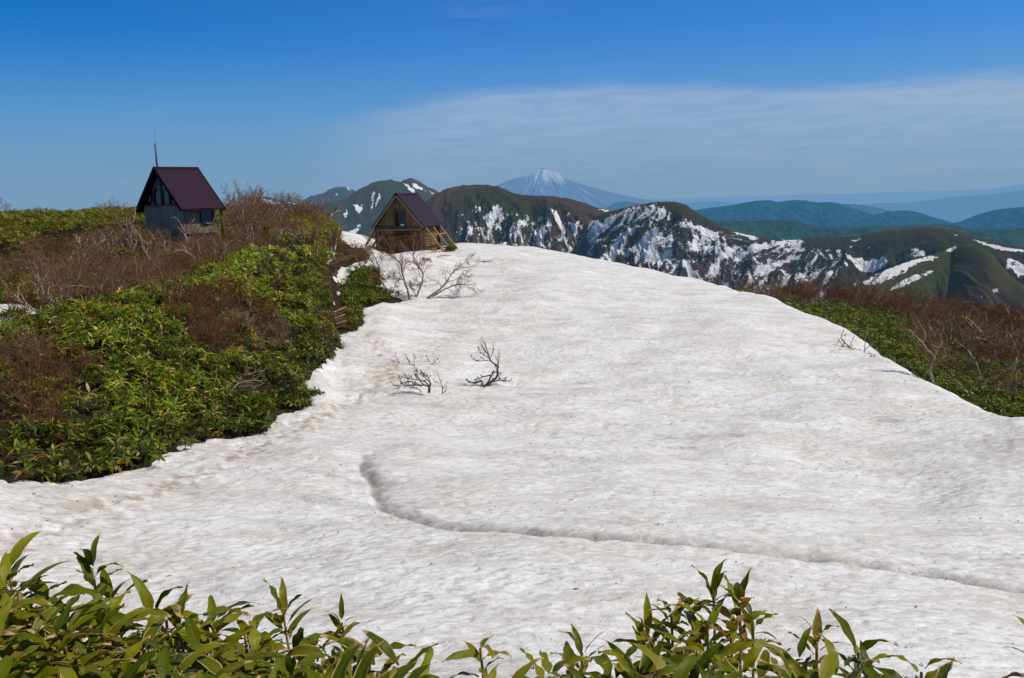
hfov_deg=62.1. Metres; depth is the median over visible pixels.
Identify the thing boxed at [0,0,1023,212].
sky
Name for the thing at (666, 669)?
dwarf bamboo plant
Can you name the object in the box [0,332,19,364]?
leafless shrub
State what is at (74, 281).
leafless shrub
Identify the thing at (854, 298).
leafless shrub
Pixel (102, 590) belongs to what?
dwarf bamboo plant
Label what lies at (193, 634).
dwarf bamboo plant
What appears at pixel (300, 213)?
leafless shrub
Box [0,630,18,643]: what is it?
dwarf bamboo plant
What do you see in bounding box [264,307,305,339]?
leafless shrub
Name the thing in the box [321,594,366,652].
dwarf bamboo plant
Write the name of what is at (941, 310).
leafless shrub
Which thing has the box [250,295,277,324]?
leafless shrub
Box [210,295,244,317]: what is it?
leafless shrub
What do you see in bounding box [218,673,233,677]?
dwarf bamboo plant
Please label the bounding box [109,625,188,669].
dwarf bamboo plant
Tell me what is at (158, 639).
dwarf bamboo plant
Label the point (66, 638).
dwarf bamboo plant
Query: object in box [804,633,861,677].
dwarf bamboo plant
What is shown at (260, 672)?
dwarf bamboo plant
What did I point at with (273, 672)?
dwarf bamboo plant
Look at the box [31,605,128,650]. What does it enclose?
dwarf bamboo plant
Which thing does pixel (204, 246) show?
leafless shrub
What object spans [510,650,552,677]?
dwarf bamboo plant
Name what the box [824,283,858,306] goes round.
leafless shrub
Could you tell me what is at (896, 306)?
leafless shrub
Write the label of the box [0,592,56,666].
dwarf bamboo plant
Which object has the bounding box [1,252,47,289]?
leafless shrub
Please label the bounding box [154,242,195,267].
leafless shrub
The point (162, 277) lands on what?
leafless shrub
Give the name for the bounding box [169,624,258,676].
dwarf bamboo plant
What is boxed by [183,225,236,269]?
leafless shrub
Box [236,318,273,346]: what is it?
leafless shrub
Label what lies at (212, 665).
dwarf bamboo plant
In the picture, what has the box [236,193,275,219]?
leafless shrub
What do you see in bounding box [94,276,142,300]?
dwarf birch
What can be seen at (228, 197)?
dwarf birch
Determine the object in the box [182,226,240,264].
leafless shrub
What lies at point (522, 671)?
dwarf bamboo plant
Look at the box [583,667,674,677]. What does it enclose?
dwarf bamboo plant
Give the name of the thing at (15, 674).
dwarf bamboo plant
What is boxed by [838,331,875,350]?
fallen branch
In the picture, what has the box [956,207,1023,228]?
forested hill
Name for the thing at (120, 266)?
leafless shrub
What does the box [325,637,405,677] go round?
dwarf bamboo plant
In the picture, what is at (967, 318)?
leafless shrub
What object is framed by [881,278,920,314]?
leafless shrub
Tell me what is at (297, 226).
leafless shrub
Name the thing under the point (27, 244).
leafless shrub
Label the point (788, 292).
leafless shrub
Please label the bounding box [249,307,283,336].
leafless shrub
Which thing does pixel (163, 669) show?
dwarf bamboo plant
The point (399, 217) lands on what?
window
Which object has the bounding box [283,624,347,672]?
dwarf bamboo plant
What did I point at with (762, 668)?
dwarf bamboo plant
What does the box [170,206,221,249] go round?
dwarf birch
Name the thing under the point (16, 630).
dwarf bamboo plant
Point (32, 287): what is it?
leafless shrub
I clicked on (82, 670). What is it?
dwarf bamboo plant
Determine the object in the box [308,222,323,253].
birch
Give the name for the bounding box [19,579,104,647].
dwarf bamboo plant
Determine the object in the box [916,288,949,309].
leafless shrub
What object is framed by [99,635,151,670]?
dwarf bamboo plant
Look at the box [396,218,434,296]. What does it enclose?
birch
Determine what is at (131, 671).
dwarf bamboo plant
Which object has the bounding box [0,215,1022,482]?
ground
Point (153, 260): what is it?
leafless shrub
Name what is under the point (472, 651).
dwarf bamboo plant
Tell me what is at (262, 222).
leafless shrub
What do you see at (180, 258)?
leafless shrub
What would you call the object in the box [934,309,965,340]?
dwarf birch
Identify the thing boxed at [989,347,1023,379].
dwarf birch
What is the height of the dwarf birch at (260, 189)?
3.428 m
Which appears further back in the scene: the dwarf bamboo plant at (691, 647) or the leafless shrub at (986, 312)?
the leafless shrub at (986, 312)
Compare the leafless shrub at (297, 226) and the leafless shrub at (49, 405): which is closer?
the leafless shrub at (49, 405)
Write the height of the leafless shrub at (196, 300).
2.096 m
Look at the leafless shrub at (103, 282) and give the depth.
43.17 m
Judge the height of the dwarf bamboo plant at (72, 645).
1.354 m
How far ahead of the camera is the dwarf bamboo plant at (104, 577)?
3.35 m
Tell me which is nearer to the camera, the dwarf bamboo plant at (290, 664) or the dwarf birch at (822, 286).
the dwarf bamboo plant at (290, 664)
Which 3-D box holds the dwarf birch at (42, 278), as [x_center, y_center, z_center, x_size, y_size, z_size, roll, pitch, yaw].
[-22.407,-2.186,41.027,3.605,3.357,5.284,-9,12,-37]
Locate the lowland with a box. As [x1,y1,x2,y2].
[648,189,988,203]
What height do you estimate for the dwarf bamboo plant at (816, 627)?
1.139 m
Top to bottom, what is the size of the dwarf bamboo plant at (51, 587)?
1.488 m
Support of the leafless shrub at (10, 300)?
on the ground at (86, 413)
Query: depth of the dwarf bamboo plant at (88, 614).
2.78 m
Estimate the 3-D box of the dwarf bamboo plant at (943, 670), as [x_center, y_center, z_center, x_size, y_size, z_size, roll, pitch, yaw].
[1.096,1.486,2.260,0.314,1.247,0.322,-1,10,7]
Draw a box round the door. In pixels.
[395,235,407,252]
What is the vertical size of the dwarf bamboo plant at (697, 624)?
1.154 m
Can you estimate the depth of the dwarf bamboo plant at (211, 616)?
3.09 m
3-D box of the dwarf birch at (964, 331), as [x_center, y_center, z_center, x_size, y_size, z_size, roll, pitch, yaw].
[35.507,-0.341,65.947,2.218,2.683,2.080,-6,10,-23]
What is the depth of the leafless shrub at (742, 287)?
83.27 m
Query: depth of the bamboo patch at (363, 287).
53.80 m
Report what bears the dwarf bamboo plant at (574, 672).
on the ground at (86, 413)
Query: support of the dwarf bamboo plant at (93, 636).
on the ground at (86, 413)
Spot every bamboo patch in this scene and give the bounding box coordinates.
[307,386,325,396]
[340,279,393,306]
[347,305,364,326]
[349,267,379,285]
[444,242,457,251]
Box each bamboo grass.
[0,204,352,316]
[736,287,1023,416]
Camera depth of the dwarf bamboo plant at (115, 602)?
2.89 m
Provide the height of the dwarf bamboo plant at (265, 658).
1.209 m
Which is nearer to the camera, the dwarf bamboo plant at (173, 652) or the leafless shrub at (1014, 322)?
the dwarf bamboo plant at (173, 652)
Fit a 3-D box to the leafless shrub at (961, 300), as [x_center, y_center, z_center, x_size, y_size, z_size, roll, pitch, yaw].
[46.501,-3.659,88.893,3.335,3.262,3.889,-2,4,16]
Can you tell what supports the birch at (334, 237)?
on the ground at (86, 413)
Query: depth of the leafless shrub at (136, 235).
61.90 m
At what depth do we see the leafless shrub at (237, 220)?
73.32 m
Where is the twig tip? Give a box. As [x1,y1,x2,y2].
[433,371,446,392]
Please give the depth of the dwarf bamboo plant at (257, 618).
3.07 m
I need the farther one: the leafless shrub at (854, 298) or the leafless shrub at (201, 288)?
the leafless shrub at (854, 298)
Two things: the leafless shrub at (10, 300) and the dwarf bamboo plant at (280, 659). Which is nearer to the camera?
the dwarf bamboo plant at (280, 659)
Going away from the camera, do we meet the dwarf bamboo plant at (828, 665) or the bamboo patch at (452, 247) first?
the dwarf bamboo plant at (828, 665)
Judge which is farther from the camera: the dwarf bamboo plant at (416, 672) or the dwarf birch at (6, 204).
the dwarf birch at (6, 204)
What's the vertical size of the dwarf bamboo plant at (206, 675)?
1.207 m
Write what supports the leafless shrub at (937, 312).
on the ground at (86, 413)
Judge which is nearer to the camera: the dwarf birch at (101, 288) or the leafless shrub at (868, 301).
the dwarf birch at (101, 288)
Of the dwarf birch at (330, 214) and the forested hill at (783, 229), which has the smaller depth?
the dwarf birch at (330, 214)
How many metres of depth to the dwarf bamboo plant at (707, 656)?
2.75 m
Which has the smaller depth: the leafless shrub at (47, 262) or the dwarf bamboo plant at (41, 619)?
the dwarf bamboo plant at (41, 619)
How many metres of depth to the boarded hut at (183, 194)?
68.64 m
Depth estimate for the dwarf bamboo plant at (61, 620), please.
2.60 m
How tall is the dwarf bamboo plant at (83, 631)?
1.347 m
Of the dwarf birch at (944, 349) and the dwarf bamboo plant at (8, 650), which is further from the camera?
the dwarf birch at (944, 349)
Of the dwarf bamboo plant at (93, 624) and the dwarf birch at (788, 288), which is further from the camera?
the dwarf birch at (788, 288)
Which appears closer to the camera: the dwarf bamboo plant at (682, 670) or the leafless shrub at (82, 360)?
the dwarf bamboo plant at (682, 670)
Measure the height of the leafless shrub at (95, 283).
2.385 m
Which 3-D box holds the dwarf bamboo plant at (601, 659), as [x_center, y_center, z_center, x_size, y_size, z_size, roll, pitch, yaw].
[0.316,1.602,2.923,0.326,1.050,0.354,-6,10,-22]
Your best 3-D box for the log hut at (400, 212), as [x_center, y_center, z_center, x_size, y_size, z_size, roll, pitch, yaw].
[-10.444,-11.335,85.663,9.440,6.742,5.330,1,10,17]
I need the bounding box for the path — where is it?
[326,253,371,333]
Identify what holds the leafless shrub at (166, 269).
on the ground at (86, 413)
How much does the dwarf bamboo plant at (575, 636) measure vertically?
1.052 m
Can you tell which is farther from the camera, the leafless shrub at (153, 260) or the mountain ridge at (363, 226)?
the mountain ridge at (363, 226)
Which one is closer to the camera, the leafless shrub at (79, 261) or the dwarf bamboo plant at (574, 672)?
the dwarf bamboo plant at (574, 672)
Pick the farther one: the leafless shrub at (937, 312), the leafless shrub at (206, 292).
the leafless shrub at (937, 312)
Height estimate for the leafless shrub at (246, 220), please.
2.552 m
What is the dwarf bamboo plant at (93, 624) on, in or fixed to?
on the ground at (86, 413)
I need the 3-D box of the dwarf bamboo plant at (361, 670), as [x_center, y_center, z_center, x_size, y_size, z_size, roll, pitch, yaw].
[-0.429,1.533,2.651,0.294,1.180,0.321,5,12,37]
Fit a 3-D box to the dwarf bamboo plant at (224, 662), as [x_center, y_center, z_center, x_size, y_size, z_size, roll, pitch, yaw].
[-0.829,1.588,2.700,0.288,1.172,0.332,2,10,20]
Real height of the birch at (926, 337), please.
3.548 m
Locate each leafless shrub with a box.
[0,252,37,287]
[0,255,22,278]
[0,282,45,316]
[0,312,60,367]
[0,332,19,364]
[0,335,72,408]
[0,371,84,442]
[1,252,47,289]
[5,230,63,269]
[10,244,105,279]
[18,253,80,278]
[18,258,62,300]
[23,334,107,387]
[31,242,109,312]
[38,231,74,264]
[39,244,127,311]
[49,244,119,299]
[53,248,103,272]
[63,237,112,267]
[63,259,104,298]
[68,221,106,251]
[74,266,121,300]
[84,221,130,247]
[94,251,163,299]
[95,197,116,211]
[96,255,142,292]
[98,244,138,272]
[103,246,143,285]
[105,248,143,272]
[111,229,179,290]
[112,268,165,300]
[120,225,167,256]
[135,242,205,305]
[137,246,181,275]
[150,239,191,261]
[150,252,190,276]
[150,258,184,279]
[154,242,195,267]
[158,229,206,265]
[158,249,193,274]
[160,282,223,326]
[161,244,203,280]
[164,230,209,258]
[166,274,214,311]
[174,291,237,341]
[180,232,221,260]
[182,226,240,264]
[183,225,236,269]
[185,278,224,303]
[186,315,235,354]
[203,305,250,348]
[205,235,249,262]
[206,260,262,310]
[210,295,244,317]
[214,224,258,250]
[219,230,260,253]
[221,298,261,333]
[226,198,256,220]
[229,221,255,244]
[230,218,266,244]
[231,212,256,239]
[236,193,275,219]
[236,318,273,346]
[239,214,262,228]
[240,214,264,233]
[245,195,278,226]
[245,231,280,246]
[249,208,279,228]
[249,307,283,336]
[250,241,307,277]
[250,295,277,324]
[251,213,280,234]
[251,323,290,355]
[252,229,285,253]
[253,194,283,210]
[258,209,305,246]
[263,209,301,227]
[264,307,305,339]
[267,189,297,212]
[270,220,318,247]
[292,203,315,216]
[293,198,323,219]
[294,208,328,230]
[296,210,325,224]
[346,246,361,254]
[352,241,373,253]
[391,364,430,392]
[465,335,509,386]
[728,279,755,291]
[739,279,763,293]
[749,271,792,299]
[778,279,804,300]
[778,281,803,300]
[793,287,820,305]
[795,275,820,304]
[813,281,850,304]
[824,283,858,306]
[827,281,864,303]
[847,282,885,309]
[855,291,894,314]
[856,286,891,313]
[872,283,916,312]
[875,295,906,316]
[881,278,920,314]
[892,285,925,310]
[893,302,918,318]
[894,280,929,311]
[896,300,960,328]
[906,318,935,333]
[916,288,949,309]
[917,297,962,325]
[917,303,949,325]
[925,297,955,323]
[930,293,975,324]
[944,291,971,316]
[950,304,981,322]
[951,312,977,327]
[961,314,999,336]
[965,296,1005,325]
[967,325,1023,360]
[969,305,1001,322]
[973,305,1000,326]
[975,338,1013,370]
[988,304,1021,330]
[990,318,1016,335]
[993,305,1023,333]
[998,313,1023,333]
[999,342,1023,368]
[1008,334,1023,358]
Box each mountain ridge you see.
[246,187,355,210]
[315,178,438,229]
[342,212,447,246]
[426,184,611,253]
[575,201,1023,302]
[810,244,1023,322]
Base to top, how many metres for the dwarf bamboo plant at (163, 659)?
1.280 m
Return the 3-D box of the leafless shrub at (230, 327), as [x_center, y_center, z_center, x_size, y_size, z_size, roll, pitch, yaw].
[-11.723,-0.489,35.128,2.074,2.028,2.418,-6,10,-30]
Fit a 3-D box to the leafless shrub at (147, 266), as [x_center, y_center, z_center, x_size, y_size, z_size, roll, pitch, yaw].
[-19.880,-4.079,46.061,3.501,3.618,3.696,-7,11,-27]
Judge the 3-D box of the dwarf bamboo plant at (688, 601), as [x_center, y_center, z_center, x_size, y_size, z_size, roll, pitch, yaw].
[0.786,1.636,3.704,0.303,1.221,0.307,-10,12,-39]
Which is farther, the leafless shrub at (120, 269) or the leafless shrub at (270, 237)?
the leafless shrub at (270, 237)
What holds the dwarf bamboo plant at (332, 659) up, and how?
on the ground at (86, 413)
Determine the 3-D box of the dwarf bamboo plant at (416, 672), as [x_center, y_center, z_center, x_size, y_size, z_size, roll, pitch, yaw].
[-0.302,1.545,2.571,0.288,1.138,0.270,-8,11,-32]
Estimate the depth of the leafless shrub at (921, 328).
68.70 m
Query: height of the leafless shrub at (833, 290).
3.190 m
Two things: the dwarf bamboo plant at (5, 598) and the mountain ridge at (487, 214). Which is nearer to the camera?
the dwarf bamboo plant at (5, 598)
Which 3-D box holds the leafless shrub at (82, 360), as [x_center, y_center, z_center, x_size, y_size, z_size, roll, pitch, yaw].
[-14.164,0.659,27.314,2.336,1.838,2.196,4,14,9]
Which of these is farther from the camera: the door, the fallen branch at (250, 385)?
the door
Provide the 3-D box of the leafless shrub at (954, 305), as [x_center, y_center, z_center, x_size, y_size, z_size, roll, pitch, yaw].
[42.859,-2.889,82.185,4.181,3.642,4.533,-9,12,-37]
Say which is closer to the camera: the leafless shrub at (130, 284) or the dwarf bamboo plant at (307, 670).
the dwarf bamboo plant at (307, 670)
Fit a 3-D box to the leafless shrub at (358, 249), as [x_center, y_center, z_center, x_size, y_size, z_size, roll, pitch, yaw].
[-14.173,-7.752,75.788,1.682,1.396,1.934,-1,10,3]
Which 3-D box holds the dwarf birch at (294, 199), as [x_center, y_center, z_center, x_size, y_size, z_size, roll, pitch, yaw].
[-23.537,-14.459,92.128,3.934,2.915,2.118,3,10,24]
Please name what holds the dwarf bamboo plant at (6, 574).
on the ground at (86, 413)
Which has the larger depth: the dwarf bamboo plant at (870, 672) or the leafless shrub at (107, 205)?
the leafless shrub at (107, 205)
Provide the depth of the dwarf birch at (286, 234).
60.03 m
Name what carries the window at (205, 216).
in the boarded hut at (183, 194)
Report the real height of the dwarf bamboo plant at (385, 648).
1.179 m
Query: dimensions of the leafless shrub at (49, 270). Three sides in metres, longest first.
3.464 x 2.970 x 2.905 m
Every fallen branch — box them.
[220,365,266,401]
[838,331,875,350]
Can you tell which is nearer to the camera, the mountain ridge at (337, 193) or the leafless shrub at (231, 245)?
the leafless shrub at (231, 245)
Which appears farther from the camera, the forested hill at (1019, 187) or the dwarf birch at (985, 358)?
the forested hill at (1019, 187)
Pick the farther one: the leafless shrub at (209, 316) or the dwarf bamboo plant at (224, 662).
the leafless shrub at (209, 316)
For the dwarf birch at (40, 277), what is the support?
on the ground at (86, 413)
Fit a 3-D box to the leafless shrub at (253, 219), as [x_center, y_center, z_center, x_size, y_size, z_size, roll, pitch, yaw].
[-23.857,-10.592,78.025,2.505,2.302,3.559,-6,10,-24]
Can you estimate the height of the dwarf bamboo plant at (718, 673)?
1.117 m
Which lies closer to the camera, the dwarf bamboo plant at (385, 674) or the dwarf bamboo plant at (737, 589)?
the dwarf bamboo plant at (385, 674)
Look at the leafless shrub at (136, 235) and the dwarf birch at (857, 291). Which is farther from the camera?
the dwarf birch at (857, 291)
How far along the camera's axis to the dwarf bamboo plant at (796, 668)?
2.58 m
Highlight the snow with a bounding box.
[0,231,1023,677]
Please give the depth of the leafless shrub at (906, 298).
87.80 m
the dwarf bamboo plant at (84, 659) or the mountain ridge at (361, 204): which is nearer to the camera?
the dwarf bamboo plant at (84, 659)
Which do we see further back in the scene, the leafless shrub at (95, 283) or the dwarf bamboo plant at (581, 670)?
the leafless shrub at (95, 283)
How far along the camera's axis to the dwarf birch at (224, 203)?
92.00 m
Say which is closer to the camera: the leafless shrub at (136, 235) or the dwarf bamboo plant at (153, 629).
the dwarf bamboo plant at (153, 629)
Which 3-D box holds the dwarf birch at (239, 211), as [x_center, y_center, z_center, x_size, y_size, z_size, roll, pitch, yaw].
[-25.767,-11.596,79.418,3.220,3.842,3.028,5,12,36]
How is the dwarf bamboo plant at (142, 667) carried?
on the ground at (86, 413)
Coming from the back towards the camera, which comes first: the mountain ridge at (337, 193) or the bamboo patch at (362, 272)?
the mountain ridge at (337, 193)
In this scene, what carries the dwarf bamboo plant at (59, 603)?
on the ground at (86, 413)
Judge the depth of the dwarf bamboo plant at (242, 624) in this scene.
3.14 m
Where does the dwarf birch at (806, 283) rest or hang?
on the ground at (86, 413)
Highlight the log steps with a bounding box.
[333,306,359,329]
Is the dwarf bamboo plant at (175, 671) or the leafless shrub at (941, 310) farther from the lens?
the leafless shrub at (941, 310)
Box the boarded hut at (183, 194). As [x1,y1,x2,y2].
[136,132,225,248]
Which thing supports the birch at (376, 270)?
on the ground at (86, 413)
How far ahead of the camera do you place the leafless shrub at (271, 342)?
36.20 m
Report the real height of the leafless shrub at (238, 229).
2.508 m
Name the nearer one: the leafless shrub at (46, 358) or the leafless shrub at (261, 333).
the leafless shrub at (46, 358)
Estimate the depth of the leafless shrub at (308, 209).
82.01 m
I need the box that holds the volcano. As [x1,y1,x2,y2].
[496,168,660,208]
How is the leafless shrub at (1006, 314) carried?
on the ground at (86, 413)
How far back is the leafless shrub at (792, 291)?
88.21 m
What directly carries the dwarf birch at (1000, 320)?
on the ground at (86, 413)
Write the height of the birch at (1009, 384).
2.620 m
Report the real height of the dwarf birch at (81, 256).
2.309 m
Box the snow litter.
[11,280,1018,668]
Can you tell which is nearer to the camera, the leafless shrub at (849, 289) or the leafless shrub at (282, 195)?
the leafless shrub at (849, 289)
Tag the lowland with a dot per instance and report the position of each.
(871, 198)
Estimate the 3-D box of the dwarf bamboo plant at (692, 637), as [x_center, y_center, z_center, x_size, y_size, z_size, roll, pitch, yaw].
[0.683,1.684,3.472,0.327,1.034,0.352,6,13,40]
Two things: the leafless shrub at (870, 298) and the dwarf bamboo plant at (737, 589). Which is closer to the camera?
the dwarf bamboo plant at (737, 589)
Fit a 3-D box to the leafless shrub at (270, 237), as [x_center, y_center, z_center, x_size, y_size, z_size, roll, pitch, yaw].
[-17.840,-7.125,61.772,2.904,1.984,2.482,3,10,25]
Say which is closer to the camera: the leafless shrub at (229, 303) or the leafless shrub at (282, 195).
the leafless shrub at (229, 303)
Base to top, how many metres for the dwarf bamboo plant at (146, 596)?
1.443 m
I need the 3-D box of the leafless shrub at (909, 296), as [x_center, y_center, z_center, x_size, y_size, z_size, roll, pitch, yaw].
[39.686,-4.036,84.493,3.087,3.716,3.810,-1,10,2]
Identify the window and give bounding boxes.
[143,177,175,205]
[200,210,213,224]
[393,212,405,226]
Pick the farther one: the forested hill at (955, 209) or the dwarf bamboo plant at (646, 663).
the forested hill at (955, 209)
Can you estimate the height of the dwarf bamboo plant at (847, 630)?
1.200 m
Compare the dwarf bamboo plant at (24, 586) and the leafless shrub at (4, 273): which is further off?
the leafless shrub at (4, 273)
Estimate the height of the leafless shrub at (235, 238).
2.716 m
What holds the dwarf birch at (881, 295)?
on the ground at (86, 413)
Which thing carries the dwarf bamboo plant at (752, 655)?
on the ground at (86, 413)
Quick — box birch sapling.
[350,245,369,267]
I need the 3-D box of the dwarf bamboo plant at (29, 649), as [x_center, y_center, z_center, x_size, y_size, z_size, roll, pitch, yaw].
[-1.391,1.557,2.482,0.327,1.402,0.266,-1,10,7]
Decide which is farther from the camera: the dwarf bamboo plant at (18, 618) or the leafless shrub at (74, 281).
the leafless shrub at (74, 281)
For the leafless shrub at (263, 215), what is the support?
on the ground at (86, 413)
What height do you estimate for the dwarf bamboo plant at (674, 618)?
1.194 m
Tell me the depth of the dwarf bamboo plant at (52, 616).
2.86 m
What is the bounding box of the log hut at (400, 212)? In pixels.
[365,192,457,253]
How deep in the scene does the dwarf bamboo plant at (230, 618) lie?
3.17 m
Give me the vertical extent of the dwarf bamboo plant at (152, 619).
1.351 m
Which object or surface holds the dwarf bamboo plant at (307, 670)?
on the ground at (86, 413)
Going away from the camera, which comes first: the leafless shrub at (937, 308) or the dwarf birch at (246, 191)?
the leafless shrub at (937, 308)
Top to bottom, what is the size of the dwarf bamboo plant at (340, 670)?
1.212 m
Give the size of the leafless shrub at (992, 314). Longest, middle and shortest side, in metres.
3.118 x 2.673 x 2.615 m
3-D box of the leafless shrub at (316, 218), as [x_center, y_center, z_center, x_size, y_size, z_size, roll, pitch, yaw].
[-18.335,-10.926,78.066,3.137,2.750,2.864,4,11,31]
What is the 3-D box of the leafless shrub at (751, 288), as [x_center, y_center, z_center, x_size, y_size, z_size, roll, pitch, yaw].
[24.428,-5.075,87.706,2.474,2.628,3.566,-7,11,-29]
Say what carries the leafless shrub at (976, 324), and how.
on the ground at (86, 413)
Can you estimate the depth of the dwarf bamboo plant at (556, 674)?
2.77 m
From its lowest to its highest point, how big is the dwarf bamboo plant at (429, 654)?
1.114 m
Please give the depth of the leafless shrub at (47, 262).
51.65 m
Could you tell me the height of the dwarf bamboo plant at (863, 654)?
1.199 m
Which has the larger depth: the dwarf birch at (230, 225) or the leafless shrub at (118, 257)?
the dwarf birch at (230, 225)
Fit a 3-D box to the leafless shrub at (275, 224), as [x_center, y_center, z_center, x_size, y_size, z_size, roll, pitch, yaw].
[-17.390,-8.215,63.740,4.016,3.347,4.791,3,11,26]
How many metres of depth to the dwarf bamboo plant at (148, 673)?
2.38 m
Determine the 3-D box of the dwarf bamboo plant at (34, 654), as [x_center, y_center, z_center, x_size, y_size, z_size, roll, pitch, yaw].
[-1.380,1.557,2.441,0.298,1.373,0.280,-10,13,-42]
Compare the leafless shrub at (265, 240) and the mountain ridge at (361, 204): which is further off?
the mountain ridge at (361, 204)
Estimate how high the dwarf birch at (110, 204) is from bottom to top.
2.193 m
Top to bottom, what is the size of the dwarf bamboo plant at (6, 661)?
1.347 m
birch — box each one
[0,197,10,215]
[0,259,91,312]
[18,251,57,271]
[27,262,66,303]
[62,249,110,267]
[68,221,129,263]
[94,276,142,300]
[95,226,125,261]
[97,199,120,210]
[99,201,141,251]
[127,220,175,265]
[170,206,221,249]
[173,233,237,262]
[216,209,256,234]
[217,194,248,230]
[222,182,248,211]
[222,194,260,209]
[231,178,260,205]
[234,218,264,253]
[237,189,263,207]
[243,187,265,213]
[251,205,288,229]
[274,221,318,250]
[277,200,308,214]
[281,193,307,209]
[285,222,308,245]
[293,201,342,224]
[301,193,330,219]
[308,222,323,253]
[325,217,346,264]
[359,232,393,291]
[374,229,411,298]
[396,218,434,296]
[424,253,483,298]
[741,282,764,293]
[760,276,784,297]
[767,279,802,300]
[798,270,826,303]
[802,278,844,304]
[806,271,839,304]
[845,283,871,305]
[851,276,886,308]
[860,284,894,309]
[895,313,961,384]
[908,308,949,346]
[925,292,973,315]
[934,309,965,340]
[938,344,975,373]
[945,364,1015,399]
[950,308,1002,377]
[953,308,1004,335]
[953,347,1000,374]
[956,320,990,348]
[976,318,1006,340]
[982,334,1015,354]
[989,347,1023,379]
[998,323,1023,351]
[998,364,1023,411]
[1000,300,1023,337]
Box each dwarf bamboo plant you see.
[0,552,59,606]
[0,561,74,631]
[0,576,41,627]
[0,576,53,637]
[0,589,30,627]
[0,590,117,675]
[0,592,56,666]
[0,629,35,648]
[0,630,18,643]
[0,631,58,675]
[0,632,45,668]
[0,637,38,673]
[0,655,15,677]
[2,608,25,630]
[5,609,45,657]
[6,531,48,606]
[6,666,59,677]
[6,672,29,677]
[7,606,85,667]
[11,581,68,647]
[11,649,62,668]
[12,600,65,653]
[13,641,50,660]
[14,603,111,666]
[14,656,46,677]
[18,626,102,672]
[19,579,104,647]
[19,629,133,666]
[23,629,109,666]
[25,597,125,650]
[26,649,111,677]
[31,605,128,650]
[32,600,123,659]
[37,603,137,677]
[49,636,131,675]
[51,533,123,637]
[55,665,77,677]
[59,608,150,668]
[60,590,144,657]
[64,647,126,676]
[70,644,168,677]
[71,569,147,641]
[76,580,133,657]
[77,658,136,677]
[78,669,156,677]
[80,607,177,667]
[89,635,150,677]
[94,603,185,662]
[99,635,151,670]
[104,648,174,675]
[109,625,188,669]
[118,642,228,677]
[119,571,182,635]
[133,593,200,645]
[133,637,217,669]
[137,650,148,677]
[139,619,199,663]
[147,642,169,677]
[150,584,221,652]
[150,625,225,676]
[150,632,241,672]
[151,673,214,677]
[155,665,202,677]
[156,604,253,670]
[157,616,246,674]
[157,627,249,671]
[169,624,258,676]
[171,605,227,654]
[172,665,180,677]
[180,660,252,677]
[181,605,247,655]
[185,595,259,652]
[196,653,284,677]
[203,618,291,674]
[203,635,281,672]
[209,650,296,673]
[213,608,287,665]
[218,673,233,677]
[222,660,296,677]
[228,619,290,674]
[231,649,256,677]
[232,663,278,677]
[254,652,328,677]
[258,648,279,673]
[261,577,321,657]
[264,653,325,677]
[272,627,324,670]
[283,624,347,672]
[285,644,380,677]
[296,663,322,677]
[304,655,333,674]
[307,638,352,667]
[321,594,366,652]
[322,634,416,677]
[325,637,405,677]
[331,639,366,677]
[334,655,381,674]
[340,637,369,677]
[345,641,383,677]
[362,630,437,677]
[378,667,399,677]
[391,660,420,677]
[407,661,436,677]
[419,642,438,677]
[442,637,511,677]
[486,663,498,677]
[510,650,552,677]
[512,657,542,677]
[520,648,589,677]
[535,640,575,677]
[550,623,604,675]
[550,672,568,677]
[563,664,585,677]
[574,641,640,677]
[575,661,585,677]
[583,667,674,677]
[587,640,672,677]
[589,653,652,677]
[598,635,665,677]
[612,592,676,656]
[629,642,700,677]
[631,675,649,677]
[633,653,701,677]
[635,626,713,672]
[642,632,703,677]
[644,597,699,644]
[649,592,725,677]
[653,658,743,677]
[653,661,686,677]
[661,640,725,677]
[664,602,751,672]
[665,639,760,677]
[678,558,744,664]
[699,666,708,677]
[702,610,761,670]
[705,567,774,669]
[710,638,765,676]
[714,668,723,677]
[717,659,750,677]
[723,669,753,677]
[727,603,781,677]
[751,656,802,676]
[755,626,821,674]
[756,649,769,677]
[757,649,838,677]
[761,645,817,677]
[780,650,805,677]
[784,607,848,668]
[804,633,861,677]
[814,671,864,677]
[815,608,896,677]
[837,640,871,677]
[846,659,879,677]
[857,659,879,677]
[861,657,953,677]
[879,654,962,677]
[1001,615,1023,677]
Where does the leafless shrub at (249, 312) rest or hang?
on the ground at (86, 413)
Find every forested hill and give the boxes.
[605,201,640,210]
[682,190,1023,222]
[694,200,872,227]
[709,219,1023,247]
[836,210,972,227]
[842,204,889,214]
[899,184,1023,202]
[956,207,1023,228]
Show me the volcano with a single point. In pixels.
(542, 182)
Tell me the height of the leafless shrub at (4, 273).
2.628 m
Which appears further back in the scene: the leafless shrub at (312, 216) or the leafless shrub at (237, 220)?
the leafless shrub at (312, 216)
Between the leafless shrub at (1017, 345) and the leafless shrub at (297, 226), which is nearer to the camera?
the leafless shrub at (1017, 345)
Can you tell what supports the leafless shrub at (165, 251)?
on the ground at (86, 413)
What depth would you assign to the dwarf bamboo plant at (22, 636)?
2.54 m
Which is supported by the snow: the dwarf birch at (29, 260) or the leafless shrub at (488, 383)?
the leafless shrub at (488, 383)
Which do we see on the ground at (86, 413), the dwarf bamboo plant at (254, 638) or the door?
the dwarf bamboo plant at (254, 638)
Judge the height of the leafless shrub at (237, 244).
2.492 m

